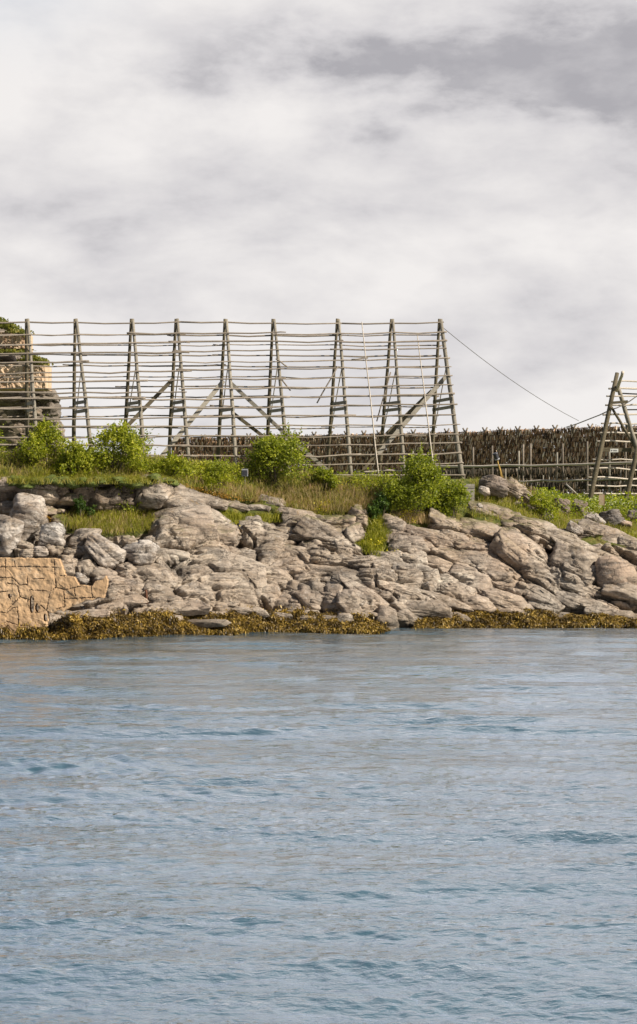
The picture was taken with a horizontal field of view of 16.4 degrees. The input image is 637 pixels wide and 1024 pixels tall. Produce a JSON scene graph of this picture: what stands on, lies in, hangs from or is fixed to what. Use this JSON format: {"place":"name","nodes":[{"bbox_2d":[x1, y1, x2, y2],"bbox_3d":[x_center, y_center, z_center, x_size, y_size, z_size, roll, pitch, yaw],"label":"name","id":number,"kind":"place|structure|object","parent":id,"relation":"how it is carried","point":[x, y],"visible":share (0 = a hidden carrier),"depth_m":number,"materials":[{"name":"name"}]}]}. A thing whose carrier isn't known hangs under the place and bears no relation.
{"place":"outdoors","nodes":[
{"label":"outdoors","id":0,"kind":"place"},
{"bbox_2d":[0,324,64,450],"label":"cliff","id":1,"kind":"structure","parent":0,"point":[8,432],"depth_m":128.53,"materials":[{"name":"grey stone"}]},
{"bbox_2d":[0,364,51,390],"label":"old wall","id":2,"kind":"structure","parent":1,"relation":"on","point":[15,369],"depth_m":125.01,"materials":[{"name":"beige stone"}]},
{"bbox_2d":[0,317,53,365],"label":"cliff grass","id":3,"kind":"structure","parent":1,"relation":"on","point":[13,328],"depth_m":124.82,"materials":[{"name":"green plant"}]},
{"bbox_2d":[0,332,32,351],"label":"old wall","id":4,"kind":"structure","parent":3,"relation":"on","point":[12,339],"depth_m":125.61,"materials":[{"name":"beige stone"}]},
{"bbox_2d":[8,473,178,488],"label":"turf bank","id":5,"kind":"structure","parent":0,"point":[69,484],"depth_m":107.85,"materials":[{"name":"green plant"}]},
{"bbox_2d":[52,436,95,477],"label":"shrub","id":6,"kind":"object","parent":5,"relation":"on","point":[70,458],"visible":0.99,"depth_m":108.76,"materials":[{"name":"green plant"}]},
{"bbox_2d":[0,627,636,1023],"bbox_3d":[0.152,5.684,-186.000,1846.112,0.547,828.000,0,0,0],"label":"sea","id":7,"kind":"structure","parent":0,"point":[412,827],"depth_m":39.69,"materials":[{"name":"liquid"}]},
{"bbox_2d":[0,451,636,634],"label":"shore rock","id":8,"kind":"object","parent":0,"point":[223,582],"visible":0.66,"depth_m":109.32,"materials":[{"name":"grey stone"}]},
{"bbox_2d":[0,514,23,557],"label":"boulder","id":9,"kind":"object","parent":8,"relation":"on","point":[11,530],"visible":0.93,"depth_m":104.61,"materials":[{"name":"grey stone"}]},
{"bbox_2d":[19,549,33,557],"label":"boulder","id":10,"kind":"object","parent":8,"relation":"on","point":[25,553],"visible":0.93,"depth_m":104.08,"materials":[{"name":"grey stone"}]},
{"bbox_2d":[9,492,48,544],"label":"boulder","id":11,"kind":"object","parent":8,"relation":"on","point":[29,510],"visible":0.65,"depth_m":106.10,"materials":[{"name":"grey stone"}]},
{"bbox_2d":[33,546,48,556],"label":"boulder","id":12,"kind":"object","parent":8,"relation":"on","point":[40,551],"visible":1,"depth_m":104.28,"materials":[{"name":"grey stone"}]},
{"bbox_2d":[16,414,67,463],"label":"shrub","id":13,"kind":"object","parent":8,"relation":"on","point":[43,437],"visible":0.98,"depth_m":109.43,"materials":[{"name":"green plant"}]},
{"bbox_2d":[38,522,65,547],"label":"boulder","id":14,"kind":"object","parent":8,"relation":"on","point":[52,533],"visible":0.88,"depth_m":105.13,"materials":[{"name":"grey stone"}]},
{"bbox_2d":[0,557,108,633],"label":"retaining wall","id":15,"kind":"structure","parent":8,"relation":"on","point":[49,585],"depth_m":98.65,"materials":[{"name":"stone"}]},
{"bbox_2d":[74,572,88,584],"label":"boulder","id":16,"kind":"object","parent":8,"relation":"on","point":[82,579],"visible":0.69,"depth_m":103.07,"materials":[{"name":"grey stone"}]},
{"bbox_2d":[73,494,96,518],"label":"shrub","id":17,"kind":"object","parent":8,"relation":"on","point":[80,504],"visible":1,"depth_m":107.99,"materials":[{"name":"green plant"}]},
{"bbox_2d":[13,475,162,513],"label":"rock overhang","id":18,"kind":"object","parent":8,"relation":"on","point":[103,498],"visible":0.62,"depth_m":108.75,"materials":[{"name":"grey stone"}]},
{"bbox_2d":[84,533,123,569],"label":"boulder","id":19,"kind":"object","parent":8,"relation":"on","point":[104,552],"visible":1,"depth_m":104.38,"materials":[{"name":"grey stone"}]},
{"bbox_2d":[106,586,117,597],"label":"boulder","id":20,"kind":"object","parent":8,"relation":"on","point":[111,591],"visible":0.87,"depth_m":102.11,"materials":[{"name":"grey stone"}]},
{"bbox_2d":[84,419,148,471],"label":"shrub","id":21,"kind":"object","parent":8,"relation":"on","point":[130,445],"visible":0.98,"depth_m":109.67,"materials":[{"name":"green plant"}]},
{"bbox_2d":[114,476,140,518],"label":"shrub","id":22,"kind":"object","parent":8,"relation":"on","point":[123,507],"visible":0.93,"depth_m":109.14,"materials":[{"name":"green plant"}]},
{"bbox_2d":[7,483,251,522],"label":"ground","id":23,"kind":"structure","parent":8,"relation":"on","point":[222,496],"depth_m":112.18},
{"bbox_2d":[121,540,159,565],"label":"boulder","id":24,"kind":"object","parent":8,"relation":"on","point":[141,552],"visible":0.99,"depth_m":104.89,"materials":[{"name":"grey stone"}]},
{"bbox_2d":[148,450,192,477],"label":"shrub","id":25,"kind":"object","parent":8,"relation":"on","point":[176,461],"visible":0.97,"depth_m":110.77,"materials":[{"name":"green plant"}]},
{"bbox_2d":[0,445,397,492],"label":"undergrowth","id":26,"kind":"object","parent":8,"relation":"on","point":[147,462],"visible":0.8,"depth_m":112.53,"materials":[{"name":"green plant"}]},
{"bbox_2d":[200,454,239,490],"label":"shrub","id":27,"kind":"object","parent":8,"relation":"on","point":[219,472],"visible":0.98,"depth_m":112.39,"materials":[{"name":"green plant"}]},
{"bbox_2d":[239,422,313,482],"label":"shrub","id":28,"kind":"object","parent":8,"relation":"on","point":[270,451],"visible":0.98,"depth_m":114.58,"materials":[{"name":"green plant"}]},
{"bbox_2d":[0,450,566,525],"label":"grass","id":29,"kind":"structure","parent":8,"relation":"on","point":[135,478],"depth_m":111.81,"materials":[{"name":"green plant"}]},
{"bbox_2d":[0,475,636,627],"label":"rock outcrop","id":30,"kind":"object","parent":8,"relation":"on","point":[189,507],"visible":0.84,"depth_m":110.17,"materials":[{"name":"grey stone"}]},
{"bbox_2d":[118,549,126,562],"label":"boulder","id":31,"kind":"object","parent":30,"relation":"on","point":[122,559],"visible":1,"depth_m":104.92,"materials":[{"name":"grey stone"}]},
{"bbox_2d":[242,469,247,487],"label":"meter box","id":32,"kind":"object","parent":30,"relation":"on","point":[244,472],"visible":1,"depth_m":113.82,"materials":[{"name":"grey metal"}]},
{"bbox_2d":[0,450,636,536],"bbox_3d":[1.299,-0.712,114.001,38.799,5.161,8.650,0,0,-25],"label":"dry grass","id":33,"kind":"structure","parent":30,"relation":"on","point":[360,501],"depth_m":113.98,"materials":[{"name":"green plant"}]},
{"bbox_2d":[230,481,415,550],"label":"yellow flowers","id":34,"kind":"object","parent":30,"relation":"on","point":[365,492],"visible":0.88,"depth_m":113.85,"materials":[{"name":"yellow plant"}]},
{"bbox_2d":[478,486,489,495],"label":"boulder","id":35,"kind":"object","parent":30,"relation":"on","point":[484,490],"visible":1,"depth_m":117.06,"materials":[{"name":"grey stone"}]},
{"bbox_2d":[520,490,538,505],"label":"boulder","id":36,"kind":"object","parent":30,"relation":"on","point":[525,496],"visible":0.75,"depth_m":119.18,"materials":[{"name":"grey stone"}]},
{"bbox_2d":[621,520,631,526],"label":"boulder","id":37,"kind":"object","parent":30,"relation":"on","point":[627,523],"visible":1,"depth_m":119.78,"materials":[{"name":"beige stone"}]},
{"bbox_2d":[0,604,636,639],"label":"seaweed","id":38,"kind":"object","parent":8,"relation":"on","point":[144,623],"visible":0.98,"depth_m":104.57,"materials":[{"name":"brown plant"}]},
{"bbox_2d":[312,466,343,487],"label":"shrub","id":39,"kind":"object","parent":8,"relation":"on","point":[325,475],"visible":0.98,"depth_m":115.08,"materials":[{"name":"green plant"}]},
{"bbox_2d":[24,466,636,555],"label":"green grass","id":40,"kind":"structure","parent":8,"relation":"on","point":[377,532],"depth_m":111.58,"materials":[{"name":"green plant"}]},
{"bbox_2d":[367,492,392,520],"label":"shrub","id":41,"kind":"object","parent":8,"relation":"on","point":[379,506],"visible":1,"depth_m":113.00,"materials":[{"name":"green plant"}]},
{"bbox_2d":[375,442,449,517],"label":"shrub","id":42,"kind":"object","parent":8,"relation":"on","point":[425,478],"visible":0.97,"depth_m":113.62,"materials":[{"name":"green plant"}]},
{"bbox_2d":[214,452,636,521],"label":"undergrowth","id":43,"kind":"object","parent":8,"relation":"on","point":[571,497],"visible":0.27,"depth_m":124.30,"materials":[{"name":"green plant"}]},
{"bbox_2d":[586,495,636,512],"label":"cream flowers","id":44,"kind":"object","parent":43,"relation":"on","point":[608,502],"visible":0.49,"depth_m":124.24,"materials":[{"name":"beige plant"}]},
{"bbox_2d":[425,472,474,517],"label":"shrub","id":45,"kind":"object","parent":8,"relation":"on","point":[447,504],"visible":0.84,"depth_m":114.78,"materials":[{"name":"green plant"}]},
{"bbox_2d":[464,484,474,500],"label":"weathered panel","id":46,"kind":"object","parent":8,"relation":"on","point":[471,487],"visible":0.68,"depth_m":117.09,"materials":[{"name":"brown wood"}]},
{"bbox_2d":[478,474,508,497],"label":"boulder","id":47,"kind":"object","parent":8,"relation":"on","point":[496,485],"visible":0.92,"depth_m":117.78,"materials":[{"name":"grey stone"}]},
{"bbox_2d":[493,452,502,477],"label":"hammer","id":48,"kind":"object","parent":8,"relation":"on","point":[496,456],"visible":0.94,"depth_m":120.34,"materials":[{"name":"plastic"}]},
{"bbox_2d":[507,477,526,499],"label":"boulder","id":49,"kind":"object","parent":8,"relation":"on","point":[517,489],"visible":0.73,"depth_m":118.89,"materials":[{"name":"grey stone"}]},
{"bbox_2d":[518,487,558,519],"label":"shrub","id":50,"kind":"object","parent":8,"relation":"on","point":[542,503],"visible":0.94,"depth_m":118.10,"materials":[{"name":"green plant"}]},
{"bbox_2d":[539,508,553,521],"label":"boulder","id":51,"kind":"object","parent":8,"relation":"on","point":[546,513],"visible":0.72,"depth_m":117.78,"materials":[{"name":"green plant"}]},
{"bbox_2d":[553,498,570,512],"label":"boulder","id":52,"kind":"object","parent":8,"relation":"on","point":[565,502],"visible":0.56,"depth_m":122.13,"materials":[{"name":"grey stone"}]},
{"bbox_2d":[566,520,582,535],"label":"boulder","id":53,"kind":"object","parent":8,"relation":"on","point":[574,528],"visible":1,"depth_m":116.18,"materials":[{"name":"grey stone"}]},
{"bbox_2d":[571,499,587,513],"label":"boulder","id":54,"kind":"object","parent":8,"relation":"on","point":[577,501],"visible":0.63,"depth_m":122.54,"materials":[{"name":"grey stone"}]},
{"bbox_2d":[585,513,606,523],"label":"boulder","id":55,"kind":"object","parent":8,"relation":"on","point":[595,517],"visible":0.69,"depth_m":119.88,"materials":[{"name":"grey stone"}]},
{"bbox_2d":[599,494,604,508],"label":"board post","id":56,"kind":"object","parent":8,"relation":"on","point":[602,498],"visible":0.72,"depth_m":123.15,"materials":[{"name":"wood"}]},
{"bbox_2d":[599,509,623,527],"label":"boulder","id":57,"kind":"object","parent":8,"relation":"on","point":[612,516],"visible":0.84,"depth_m":120.21,"materials":[{"name":"grey stone"}]},
{"bbox_2d":[595,555,636,587],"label":"boulder","id":58,"kind":"object","parent":8,"relation":"on","point":[611,569],"visible":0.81,"depth_m":112.32,"materials":[{"name":"grey stone"}]},
{"bbox_2d":[627,510,636,518],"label":"boulder","id":59,"kind":"object","parent":8,"relation":"on","point":[629,515],"visible":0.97,"depth_m":121.78,"materials":[{"name":"grey stone"}]},
{"bbox_2d":[0,0,636,492],"label":"sky","id":60,"kind":"structure","parent":0,"point":[470,165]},
{"bbox_3d":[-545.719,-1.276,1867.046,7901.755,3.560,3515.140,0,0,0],"label":"meadow","id":61,"kind":"structure","parent":0,"visible":0},
{"bbox_2d":[0,422,7,450],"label":"shrub","id":62,"kind":"object","parent":61,"relation":"on","point":[4,447],"visible":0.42,"depth_m":117.56,"materials":[{"name":"green plant"}]},
{"bbox_2d":[117,423,158,456],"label":"shrub","id":63,"kind":"object","parent":61,"relation":"on","point":[149,441],"visible":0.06,"depth_m":125.90,"materials":[{"name":"green plant"}]},
{"bbox_2d":[0,318,465,478],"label":"drying rack","id":64,"kind":"object","parent":61,"relation":"on","point":[400,424],"visible":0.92,"depth_m":117.20,"materials":[{"name":"grey wood"}]},
{"bbox_2d":[444,328,578,420],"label":"wire","id":65,"kind":"object","parent":64,"relation":"attached to","point":[506,376],"visible":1,"depth_m":133.93,"materials":[{"name":"grey metal"}]},
{"bbox_2d":[361,322,378,476],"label":"leaning pole","id":66,"kind":"object","parent":61,"relation":"on","point":[370,404],"visible":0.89,"depth_m":119.09,"materials":[{"name":"grey wood"}]},
{"bbox_2d":[356,469,401,472],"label":"loose pole","id":67,"kind":"object","parent":61,"relation":"on","point":[380,471],"visible":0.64,"depth_m":122.45,"materials":[{"name":"grey wood"}]},
{"bbox_2d":[172,422,636,496],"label":"fish rack","id":68,"kind":"object","parent":61,"relation":"on","point":[313,434],"visible":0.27,"depth_m":209.41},
{"bbox_2d":[172,424,636,498],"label":"hanging fish","id":69,"kind":"object","parent":68,"relation":"hanging from","point":[483,442],"visible":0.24,"depth_m":210.08},
{"bbox_2d":[417,336,432,460],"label":"leaning pole","id":70,"kind":"object","parent":61,"relation":"on","point":[425,403],"visible":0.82,"depth_m":120.39,"materials":[{"name":"grey wood"}]},
{"bbox_2d":[412,441,636,497],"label":"flat rack","id":71,"kind":"object","parent":61,"relation":"on","point":[542,480],"visible":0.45,"depth_m":177.06,"materials":[{"name":"wood"}]},
{"bbox_2d":[441,465,636,489],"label":"hanging fish","id":72,"kind":"object","parent":71,"relation":"hanging from","point":[569,472],"visible":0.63,"depth_m":177.43},
{"bbox_2d":[584,371,636,509],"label":"drying rack","id":73,"kind":"object","parent":61,"relation":"on","point":[616,387],"visible":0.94,"depth_m":132.17,"materials":[{"name":"grey wood"}]},
{"bbox_2d":[566,396,636,427],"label":"rope","id":74,"kind":"object","parent":73,"relation":"attached to","point":[601,413],"visible":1,"depth_m":137.60,"materials":[{"name":"grey fabric"}]}
]}

